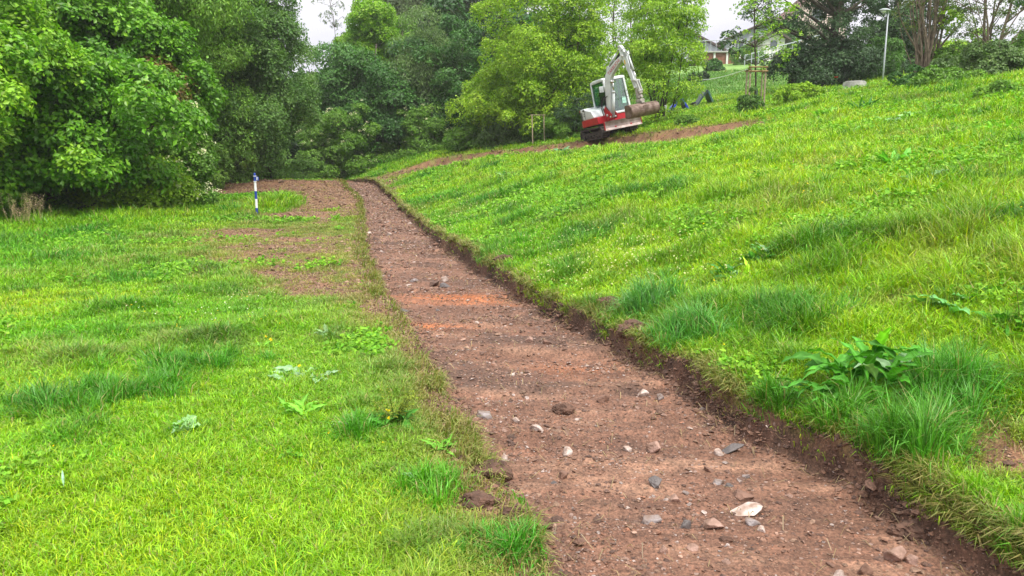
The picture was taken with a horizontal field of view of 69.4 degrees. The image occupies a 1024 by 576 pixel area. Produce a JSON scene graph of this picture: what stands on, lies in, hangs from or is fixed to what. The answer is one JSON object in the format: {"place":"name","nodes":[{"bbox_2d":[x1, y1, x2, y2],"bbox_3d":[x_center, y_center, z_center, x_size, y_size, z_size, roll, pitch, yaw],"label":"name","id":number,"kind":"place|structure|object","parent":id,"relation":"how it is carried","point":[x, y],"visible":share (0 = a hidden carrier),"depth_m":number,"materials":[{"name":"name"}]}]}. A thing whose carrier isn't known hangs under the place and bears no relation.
{"place":"outdoors","nodes":[
{"label":"outdoors","id":0,"kind":"place"},
{"bbox_2d":[0,53,1023,575],"bbox_3d":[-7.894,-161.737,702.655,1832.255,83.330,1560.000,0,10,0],"label":"ground","id":1,"kind":"structure","parent":0,"point":[694,131],"depth_m":13.74,"materials":[{"name":"soil"}]},
{"bbox_2d":[0,192,51,222],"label":"seed grass clump","id":2,"kind":"object","parent":1,"relation":"on","point":[23,213],"visible":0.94,"depth_m":16.84,"materials":[{"name":"beige plant"}]},
{"bbox_2d":[0,0,96,211],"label":"sycamore tree","id":3,"kind":"object","parent":1,"relation":"on","point":[29,41],"visible":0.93,"depth_m":17.15,"materials":[{"name":"green plant"}]},
{"bbox_2d":[0,369,96,421],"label":"grass tuft","id":4,"kind":"object","parent":1,"relation":"on","point":[43,392],"visible":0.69,"depth_m":4.81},
{"bbox_2d":[0,0,132,71],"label":"sycamore tree","id":5,"kind":"object","parent":1,"relation":"on","point":[121,4],"visible":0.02,"depth_m":21.34,"materials":[{"name":"green plant"}]},
{"bbox_2d":[4,0,181,109],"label":"sycamore tree","id":6,"kind":"object","parent":1,"relation":"on","point":[116,19],"visible":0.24,"depth_m":21.47,"materials":[{"name":"green plant"}]},
{"bbox_2d":[0,45,214,212],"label":"sycamore tree","id":7,"kind":"object","parent":1,"relation":"on","point":[112,134],"visible":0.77,"depth_m":19.00,"materials":[{"name":"green plant"}]},
{"bbox_2d":[31,360,215,425],"bbox_3d":[-2.635,0.670,4.891,1.340,0.284,1.291,0,10,0],"label":"grass tuft","id":8,"kind":"object","parent":1,"relation":"on","point":[108,388],"visible":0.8,"depth_m":4.95,"materials":[{"name":"plant"}]},
{"bbox_2d":[83,264,171,284],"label":"grass tuft","id":9,"kind":"object","parent":1,"relation":"on","point":[118,277],"visible":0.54,"depth_m":10.20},
{"bbox_2d":[59,151,204,209],"bbox_3d":[-11.086,-3.046,21.429,3.961,2.300,2.925,0,10,0],"label":"elder bush","id":10,"kind":"object","parent":1,"relation":"on","point":[173,194],"visible":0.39,"depth_m":20.94,"materials":[{"name":"green plant"}]},
{"bbox_2d":[107,13,228,141],"bbox_3d":[-11.339,-5.734,24.212,3.961,6.193,4.207,0,10,0],"label":"maple tree","id":11,"kind":"object","parent":1,"relation":"on","point":[199,77],"visible":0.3,"depth_m":23.27,"materials":[{"name":"green plant"}]},
{"bbox_2d":[138,95,221,204],"bbox_3d":[-10.319,-4.149,22.798,2.691,3.651,2.856,0,10,0],"label":"elder bush","id":12,"kind":"object","parent":1,"relation":"on","point":[192,159],"visible":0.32,"depth_m":22.51,"materials":[{"name":"green plant"}]},
{"bbox_2d":[168,414,201,433],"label":"burdock plant","id":13,"kind":"object","parent":1,"relation":"on","point":[184,423],"visible":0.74,"depth_m":4.34,"materials":[{"name":"green plant"}]},
{"bbox_2d":[125,0,263,49],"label":"ash tree","id":14,"kind":"object","parent":1,"relation":"on","point":[194,18],"visible":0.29,"depth_m":26.65,"materials":[{"name":"green plant"}]},
{"bbox_2d":[120,340,289,385],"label":"grass tuft","id":15,"kind":"object","parent":1,"relation":"on","point":[159,359],"visible":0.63,"depth_m":5.68,"materials":[{"name":"plant"}]},
{"bbox_2d":[158,0,266,160],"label":"alder tree","id":16,"kind":"object","parent":1,"relation":"on","point":[205,51],"visible":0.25,"depth_m":31.63,"materials":[{"name":"green plant"}]},
{"bbox_2d":[204,139,235,189],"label":"hazel bush","id":17,"kind":"object","parent":1,"relation":"on","point":[219,179],"visible":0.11,"depth_m":31.19,"materials":[{"name":"green plant"}]},
{"bbox_2d":[1,136,456,214],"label":"undergrowth","id":18,"kind":"object","parent":1,"relation":"on","point":[59,200],"visible":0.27,"depth_m":39.49,"materials":[{"name":"green plant"}]},
{"bbox_2d":[208,116,258,184],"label":"hazel bush","id":19,"kind":"object","parent":1,"relation":"on","point":[241,174],"visible":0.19,"depth_m":33.66,"materials":[{"name":"green plant"}]},
{"bbox_2d":[178,0,300,177],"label":"alder tree","id":20,"kind":"object","parent":1,"relation":"on","point":[257,41],"visible":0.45,"depth_m":33.12,"materials":[{"name":"green plant"}]},
{"bbox_2d":[230,138,284,179],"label":"hazel bush","id":21,"kind":"object","parent":1,"relation":"on","point":[276,175],"visible":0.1,"depth_m":36.26,"materials":[{"name":"green plant"}]},
{"bbox_2d":[212,0,322,178],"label":"alder tree","id":22,"kind":"object","parent":1,"relation":"on","point":[297,46],"visible":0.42,"depth_m":35.16,"materials":[{"name":"green plant"}]},
{"bbox_2d":[254,80,325,131],"bbox_3d":[-12.605,-8.292,38.679,5.963,5.792,4.503,0,10,0],"label":"alder tree","id":23,"kind":"object","parent":1,"relation":"on","point":[314,116],"visible":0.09,"depth_m":37.83,"materials":[{"name":"green plant"}]},
{"bbox_2d":[272,158,327,178],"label":"hazel bush","id":24,"kind":"object","parent":1,"relation":"on","point":[295,166],"visible":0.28,"depth_m":41.61,"materials":[{"name":"green plant"}]},
{"bbox_2d":[268,365,339,382],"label":"burdock plant","id":25,"kind":"object","parent":1,"relation":"on","point":[286,368],"visible":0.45,"depth_m":5.43,"materials":[{"name":"green plant"}]},
{"bbox_2d":[277,393,333,416],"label":"dandelion plant","id":26,"kind":"object","parent":1,"relation":"on","point":[297,407],"visible":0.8,"depth_m":4.60,"materials":[{"name":"green plant"}]},
{"bbox_2d":[286,43,324,145],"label":"poplar tree","id":27,"kind":"object","parent":1,"relation":"on","point":[310,74],"visible":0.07,"depth_m":47.91,"materials":[{"name":"green plant"}]},
{"bbox_2d":[294,119,349,178],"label":"hazel bush","id":28,"kind":"object","parent":1,"relation":"on","point":[302,154],"visible":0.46,"depth_m":43.02,"materials":[{"name":"green plant"}]},
{"bbox_2d":[311,0,346,39],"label":"dead tree","id":29,"kind":"object","parent":1,"relation":"on","point":[334,22],"visible":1,"depth_m":47.53,"materials":[{"name":"grey plant"}]},
{"bbox_2d":[295,99,382,178],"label":"elder bush","id":30,"kind":"object","parent":1,"relation":"on","point":[328,120],"visible":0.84,"depth_m":42.96,"materials":[{"name":"green plant"}]},
{"bbox_2d":[306,64,382,151],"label":"hazel tree","id":31,"kind":"object","parent":1,"relation":"on","point":[337,76],"visible":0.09,"depth_m":46.27,"materials":[{"name":"green plant"}]},
{"bbox_2d":[104,0,606,161],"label":"background wood","id":32,"kind":"object","parent":1,"relation":"on","point":[442,5],"visible":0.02,"depth_m":53.72,"materials":[{"name":"green plant"}]},
{"bbox_2d":[313,403,407,447],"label":"grass tuft","id":33,"kind":"object","parent":1,"relation":"on","point":[353,425],"visible":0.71,"depth_m":4.26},
{"bbox_2d":[333,0,405,67],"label":"lime tree","id":34,"kind":"object","parent":1,"relation":"on","point":[372,18],"visible":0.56,"depth_m":49.47,"materials":[{"name":"green plant"}]},
{"bbox_2d":[306,35,443,155],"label":"hazel tree","id":35,"kind":"object","parent":1,"relation":"on","point":[376,77],"visible":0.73,"depth_m":44.63,"materials":[{"name":"green plant"}]},
{"bbox_2d":[321,140,456,162],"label":"hedge","id":36,"kind":"object","parent":1,"relation":"on","point":[383,145],"visible":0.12,"depth_m":45.46,"materials":[{"name":"green plant"}]},
{"bbox_2d":[367,385,419,429],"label":"dock plant","id":37,"kind":"object","parent":1,"relation":"on","point":[400,412],"visible":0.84,"depth_m":4.42,"materials":[{"name":"green plant"}]},
{"bbox_2d":[375,12,425,142],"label":"lime tree","id":38,"kind":"object","parent":1,"relation":"on","point":[401,28],"visible":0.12,"depth_m":51.95,"materials":[{"name":"green plant"}]},
{"bbox_2d":[353,453,488,518],"bbox_3d":[-0.426,0.928,3.603,0.665,0.178,0.634,3,10,16],"label":"grass tuft","id":39,"kind":"object","parent":1,"relation":"on","point":[436,482],"visible":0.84,"depth_m":3.58,"materials":[{"name":"plant"}]},
{"bbox_2d":[392,101,453,152],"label":"elder bush","id":40,"kind":"object","parent":1,"relation":"on","point":[422,132],"visible":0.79,"depth_m":44.21,"materials":[{"name":"green plant"}]},
{"bbox_2d":[385,1,470,139],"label":"willow tree","id":41,"kind":"object","parent":1,"relation":"on","point":[424,73],"visible":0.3,"depth_m":45.42,"materials":[{"name":"green plant"}]},
{"bbox_2d":[420,433,457,455],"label":"dandelion plant","id":42,"kind":"object","parent":1,"relation":"on","point":[442,442],"visible":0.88,"depth_m":4.11,"materials":[{"name":"green plant"}]},
{"bbox_2d":[395,0,487,39],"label":"birch tree","id":43,"kind":"object","parent":1,"relation":"on","point":[414,3],"visible":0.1,"depth_m":61.08,"materials":[{"name":"green plant"}]},
{"bbox_2d":[412,13,493,139],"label":"hazel tree","id":44,"kind":"object","parent":1,"relation":"on","point":[469,62],"visible":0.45,"depth_m":44.44,"materials":[{"name":"green plant"}]},
{"bbox_2d":[442,114,498,151],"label":"shrub","id":45,"kind":"object","parent":1,"relation":"on","point":[465,138],"visible":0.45,"depth_m":40.47,"materials":[{"name":"green plant"}]},
{"bbox_2d":[461,490,500,509],"bbox_3d":[-0.145,1.011,3.482,0.189,0.118,0.137,0,10,0],"label":"earth clod","id":46,"kind":"object","parent":1,"relation":"on","point":[478,498],"visible":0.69,"depth_m":3.44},
{"bbox_2d":[444,54,520,145],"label":"maple tree","id":47,"kind":"object","parent":1,"relation":"on","point":[450,111],"visible":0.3,"depth_m":40.20,"materials":[{"name":"green plant"}]},
{"bbox_2d":[424,511,558,575],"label":"grass tuft","id":48,"kind":"object","parent":1,"relation":"on","point":[516,545],"visible":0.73,"depth_m":3.02,"materials":[{"name":"plant"}]},
{"bbox_2d":[471,459,513,482],"bbox_3d":[-0.101,0.957,3.847,0.227,0.131,0.163,0,10,0],"label":"earth clod","id":49,"kind":"object","parent":1,"relation":"on","point":[498,470],"visible":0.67,"depth_m":3.80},
{"bbox_2d":[477,113,542,150],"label":"shrub","id":50,"kind":"object","parent":1,"relation":"on","point":[500,131],"visible":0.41,"depth_m":38.85,"materials":[{"name":"green plant"}]},
{"bbox_2d":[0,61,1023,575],"bbox_3d":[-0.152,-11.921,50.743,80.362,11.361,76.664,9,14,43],"label":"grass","id":51,"kind":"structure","parent":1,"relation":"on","point":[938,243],"depth_m":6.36,"materials":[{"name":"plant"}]},
{"bbox_2d":[0,72,1023,555],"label":"clover leaves","id":52,"kind":"object","parent":1,"relation":"on","point":[372,346],"visible":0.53,"depth_m":10.70,"materials":[{"name":"plant"}]},
{"bbox_2d":[455,0,612,137],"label":"maple tree","id":53,"kind":"object","parent":1,"relation":"on","point":[515,63],"visible":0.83,"depth_m":37.17,"materials":[{"name":"green plant"}]},
{"bbox_2d":[53,97,1021,532],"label":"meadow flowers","id":54,"kind":"object","parent":1,"relation":"on","point":[557,249],"visible":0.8,"depth_m":8.73,"materials":[{"name":"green plant"}]},
{"bbox_2d":[518,110,569,141],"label":"shrub","id":55,"kind":"object","parent":1,"relation":"on","point":[541,132],"visible":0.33,"depth_m":37.16,"materials":[{"name":"green plant"}]},
{"bbox_2d":[544,103,590,139],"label":"shrub","id":56,"kind":"object","parent":1,"relation":"on","point":[560,128],"visible":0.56,"depth_m":35.58,"materials":[{"name":"green plant"}]},
{"bbox_2d":[552,93,593,133],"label":"holly bush","id":57,"kind":"object","parent":1,"relation":"on","point":[581,99],"visible":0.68,"depth_m":35.29,"materials":[{"name":"green plant"}]},
{"bbox_2d":[545,0,624,106],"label":"maple tree","id":58,"kind":"object","parent":1,"relation":"on","point":[604,51],"visible":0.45,"depth_m":36.79,"materials":[{"name":"green plant"}]},
{"bbox_2d":[193,117,1023,575],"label":"straw litter","id":59,"kind":"object","parent":1,"relation":"on","point":[551,383],"visible":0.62,"depth_m":5.44,"materials":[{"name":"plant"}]},
{"bbox_2d":[579,45,659,141],"bbox_3d":[4.252,-8.046,30.522,1.845,3.408,4.302,-15,10,-18],"label":"excavator","id":60,"kind":"object","parent":1,"relation":"on","point":[613,109],"visible":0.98,"depth_m":30.51,"materials":[{"name":"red metal"}]},
{"bbox_2d":[617,319,647,337],"bbox_3d":[1.081,0.357,6.582,0.304,0.165,0.217,0,10,0],"label":"earth clod","id":61,"kind":"object","parent":1,"relation":"on","point":[630,322],"visible":0.58,"depth_m":6.52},
{"bbox_2d":[586,0,688,99],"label":"willow tree","id":62,"kind":"object","parent":1,"relation":"on","point":[615,31],"visible":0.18,"depth_m":43.10,"materials":[{"name":"green plant"}]},
{"bbox_2d":[599,262,704,321],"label":"grass tuft","id":63,"kind":"object","parent":1,"relation":"on","point":[639,296],"visible":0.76,"depth_m":6.95,"materials":[{"name":"plant"}]},
{"bbox_2d":[604,0,712,123],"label":"willow tree","id":64,"kind":"object","parent":1,"relation":"on","point":[645,58],"visible":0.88,"depth_m":31.32,"materials":[{"name":"green plant"}]},
{"bbox_2d":[673,114,700,126],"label":"shrub","id":65,"kind":"object","parent":1,"relation":"on","point":[686,118],"visible":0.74,"depth_m":28.62,"materials":[{"name":"green plant"}]},
{"bbox_2d":[634,287,744,352],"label":"grass tuft","id":66,"kind":"object","parent":1,"relation":"on","point":[680,322],"visible":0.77,"depth_m":5.93,"materials":[{"name":"plant"}]},
{"bbox_2d":[659,21,728,64],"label":"house","id":67,"kind":"structure","parent":1,"relation":"on","point":[713,45],"depth_m":88.27,"materials":[{"name":"grey glass"}]},
{"bbox_2d":[702,58,725,70],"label":"garden shrub","id":68,"kind":"object","parent":1,"relation":"on","point":[713,64],"visible":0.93,"depth_m":71.83,"materials":[{"name":"green plant"}]},
{"bbox_2d":[691,40,743,65],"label":"brick garage","id":69,"kind":"structure","parent":1,"relation":"on","point":[723,56],"depth_m":84.66,"materials":[{"name":"paint"}]},
{"bbox_2d":[728,44,764,64],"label":"garden shrub","id":70,"kind":"object","parent":1,"relation":"on","point":[739,61],"visible":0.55,"depth_m":80.48,"materials":[{"name":"green plant"}]},
{"bbox_2d":[736,86,764,112],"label":"shrub","id":71,"kind":"object","parent":1,"relation":"on","point":[748,102],"visible":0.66,"depth_m":27.95,"materials":[{"name":"green plant"}]},
{"bbox_2d":[717,17,794,58],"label":"house","id":72,"kind":"structure","parent":1,"relation":"on","point":[748,37],"depth_m":91.97,"materials":[{"name":"grey glass"}]},
{"bbox_2d":[745,66,767,104],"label":"tree stakes","id":73,"kind":"object","parent":1,"relation":"on","point":[762,71],"visible":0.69,"depth_m":28.77,"materials":[{"name":"brown wood"}]},
{"bbox_2d":[718,0,802,94],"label":"young tree","id":74,"kind":"object","parent":1,"relation":"on","point":[762,21],"visible":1,"depth_m":28.69,"materials":[{"name":"green plant"}]},
{"bbox_2d":[751,29,790,60],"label":"house","id":75,"kind":"structure","parent":1,"relation":"on","point":[775,43],"depth_m":84.42,"materials":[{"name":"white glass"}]},
{"bbox_2d":[731,361,812,422],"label":"grass tuft","id":76,"kind":"object","parent":1,"relation":"on","point":[779,396],"visible":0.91,"depth_m":4.52,"materials":[{"name":"plant"}]},
{"bbox_2d":[703,275,865,332],"bbox_3d":[2.111,0.142,5.905,1.190,0.552,1.310,-3,10,-18],"label":"grass tuft","id":77,"kind":"object","parent":1,"relation":"on","point":[760,296],"visible":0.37,"depth_m":6.02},
{"bbox_2d":[772,81,826,103],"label":"shrub","id":78,"kind":"object","parent":1,"relation":"on","point":[801,91],"visible":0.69,"depth_m":27.84,"materials":[{"name":"green plant"}]},
{"bbox_2d":[731,282,874,337],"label":"grass tuft","id":79,"kind":"object","parent":1,"relation":"on","point":[836,297],"visible":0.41,"depth_m":5.68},
{"bbox_2d":[773,375,850,400],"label":"dock plant","id":80,"kind":"object","parent":1,"relation":"on","point":[817,387],"visible":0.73,"depth_m":4.32,"materials":[{"name":"green plant"}]},
{"bbox_2d":[778,0,849,35],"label":"house","id":81,"kind":"structure","parent":1,"relation":"on","point":[802,8],"depth_m":99.28,"materials":[{"name":"white glass"}]},
{"bbox_2d":[740,0,907,86],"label":"oak tree","id":82,"kind":"object","parent":1,"relation":"on","point":[828,56],"visible":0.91,"depth_m":38.42,"materials":[{"name":"green plant"}]},
{"bbox_2d":[769,367,903,436],"bbox_3d":[1.919,0.641,4.186,0.746,0.412,0.647,0,10,0],"label":"grass tuft","id":83,"kind":"object","parent":1,"relation":"on","point":[828,402],"visible":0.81,"depth_m":4.13,"materials":[{"name":"plant"}]},
{"bbox_2d":[778,335,938,397],"bbox_3d":[2.127,0.448,4.449,0.886,0.307,0.752,0,10,0],"label":"dock plant","id":84,"kind":"object","parent":1,"relation":"on","point":[866,359],"visible":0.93,"depth_m":4.39,"materials":[{"name":"green plant"}]},
{"bbox_2d":[861,36,905,78],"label":"shrub","id":85,"kind":"object","parent":1,"relation":"on","point":[897,47],"visible":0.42,"depth_m":40.42,"materials":[{"name":"green plant"}]},
{"bbox_2d":[875,148,923,167],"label":"dock plant","id":86,"kind":"object","parent":1,"relation":"on","point":[884,156],"visible":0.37,"depth_m":10.23,"materials":[{"name":"green plant"}]},
{"bbox_2d":[845,0,958,75],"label":"oak tree","id":87,"kind":"object","parent":1,"relation":"on","point":[893,31],"visible":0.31,"depth_m":42.79,"materials":[{"name":"green plant"}]},
{"bbox_2d":[886,64,941,86],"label":"bramble bush","id":88,"kind":"object","parent":1,"relation":"on","point":[901,80],"visible":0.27,"depth_m":24.67,"materials":[{"name":"green plant"}]},
{"bbox_2d":[834,377,1016,499],"bbox_3d":[2.083,0.717,3.752,0.910,0.537,0.933,0,10,0],"label":"grass tuft","id":89,"kind":"object","parent":1,"relation":"on","point":[926,431],"visible":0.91,"depth_m":3.70,"materials":[{"name":"plant"}]},
{"bbox_2d":[891,0,967,72],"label":"coppice tree","id":90,"kind":"object","parent":1,"relation":"on","point":[924,60],"visible":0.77,"depth_m":25.73,"materials":[{"name":"brown plant"}]},
{"bbox_2d":[848,327,1023,439],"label":"grass tuft","id":91,"kind":"object","parent":1,"relation":"on","point":[951,368],"visible":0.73,"depth_m":4.08,"materials":[{"name":"plant"}]},
{"bbox_2d":[905,64,986,88],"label":"bramble bush","id":92,"kind":"object","parent":1,"relation":"on","point":[935,73],"visible":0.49,"depth_m":22.45,"materials":[{"name":"green plant"}]},
{"bbox_2d":[923,43,973,67],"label":"bramble bush","id":93,"kind":"object","parent":1,"relation":"on","point":[938,53],"visible":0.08,"depth_m":25.83,"materials":[{"name":"green plant"}]},
{"bbox_2d":[905,277,1001,314],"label":"dock plant","id":94,"kind":"object","parent":1,"relation":"on","point":[934,297],"visible":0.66,"depth_m":5.14,"materials":[{"name":"green plant"}]},
{"bbox_2d":[912,459,1023,540],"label":"grass tuft","id":95,"kind":"object","parent":1,"relation":"on","point":[977,480],"visible":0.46,"depth_m":3.28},
{"bbox_2d":[929,38,1023,76],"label":"bramble bush","id":96,"kind":"object","parent":1,"relation":"on","point":[1003,57],"visible":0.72,"depth_m":23.04,"materials":[{"name":"green plant"}]},
{"bbox_2d":[935,0,1023,62],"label":"hazel tree","id":97,"kind":"object","parent":1,"relation":"on","point":[972,9],"visible":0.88,"depth_m":23.78,"materials":[{"name":"green plant"}]},
{"bbox_2d":[966,493,1023,569],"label":"grass tuft","id":98,"kind":"object","parent":1,"relation":"on","point":[1017,515],"visible":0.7,"depth_m":3.00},
{"bbox_2d":[970,282,1023,336],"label":"dock plant","id":99,"kind":"object","parent":1,"relation":"on","point":[1008,332],"visible":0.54,"depth_m":4.57,"materials":[{"name":"green plant"}]},
{"bbox_2d":[973,78,1021,96],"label":"bramble bush","id":100,"kind":"object","parent":1,"relation":"on","point":[999,85],"visible":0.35,"depth_m":16.37,"materials":[{"name":"green plant"}]},
{"bbox_2d":[147,0,1023,74],"label":"sky","id":101,"kind":"structure","parent":0,"point":[722,18],"materials":[{"name":"white"}]},
{"bbox_2d":[346,179,1022,575],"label":"dug path","id":102,"kind":"structure","parent":0,"point":[578,485],"depth_m":4.21,"materials":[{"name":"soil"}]},
{"bbox_2d":[552,403,575,414],"bbox_3d":[0.356,0.836,5.062,0.166,0.098,0.119,0,10,0],"label":"earth clod","id":103,"kind":"object","parent":102,"relation":"on","point":[563,409],"visible":0.95,"depth_m":5.03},
{"bbox_2d":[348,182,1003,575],"bbox_3d":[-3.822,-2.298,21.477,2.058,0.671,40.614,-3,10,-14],"label":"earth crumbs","id":104,"kind":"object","parent":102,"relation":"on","point":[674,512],"visible":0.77,"depth_m":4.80,"materials":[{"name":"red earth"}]},
{"bbox_2d":[329,175,1023,575],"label":"dry edge grass","id":105,"kind":"structure","parent":102,"relation":"on","point":[471,439],"depth_m":4.05,"materials":[{"name":"plant"}]},
{"bbox_2d":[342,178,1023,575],"bbox_3d":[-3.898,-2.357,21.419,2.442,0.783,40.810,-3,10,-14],"label":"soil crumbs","id":106,"kind":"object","parent":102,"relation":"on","point":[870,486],"visible":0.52,"depth_m":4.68,"materials":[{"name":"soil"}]},
{"bbox_2d":[730,502,762,515],"bbox_3d":[1.164,1.104,3.667,0.168,0.035,0.115,-7,19,-2],"label":"stone","id":107,"kind":"object","parent":102,"relation":"on","point":[755,507],"visible":1,"depth_m":3.66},
{"bbox_2d":[883,546,906,561],"bbox_3d":[1.675,1.172,3.216,0.101,0.089,0.061,-2,10,-12],"label":"stone","id":108,"kind":"object","parent":102,"relation":"on","point":[897,553],"visible":0.96,"depth_m":3.20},
{"bbox_2d":[887,519,927,541],"bbox_3d":[1.863,1.129,3.429,0.238,0.131,0.156,0,10,0],"label":"earth clod","id":109,"kind":"object","parent":102,"relation":"on","point":[916,528],"visible":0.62,"depth_m":3.39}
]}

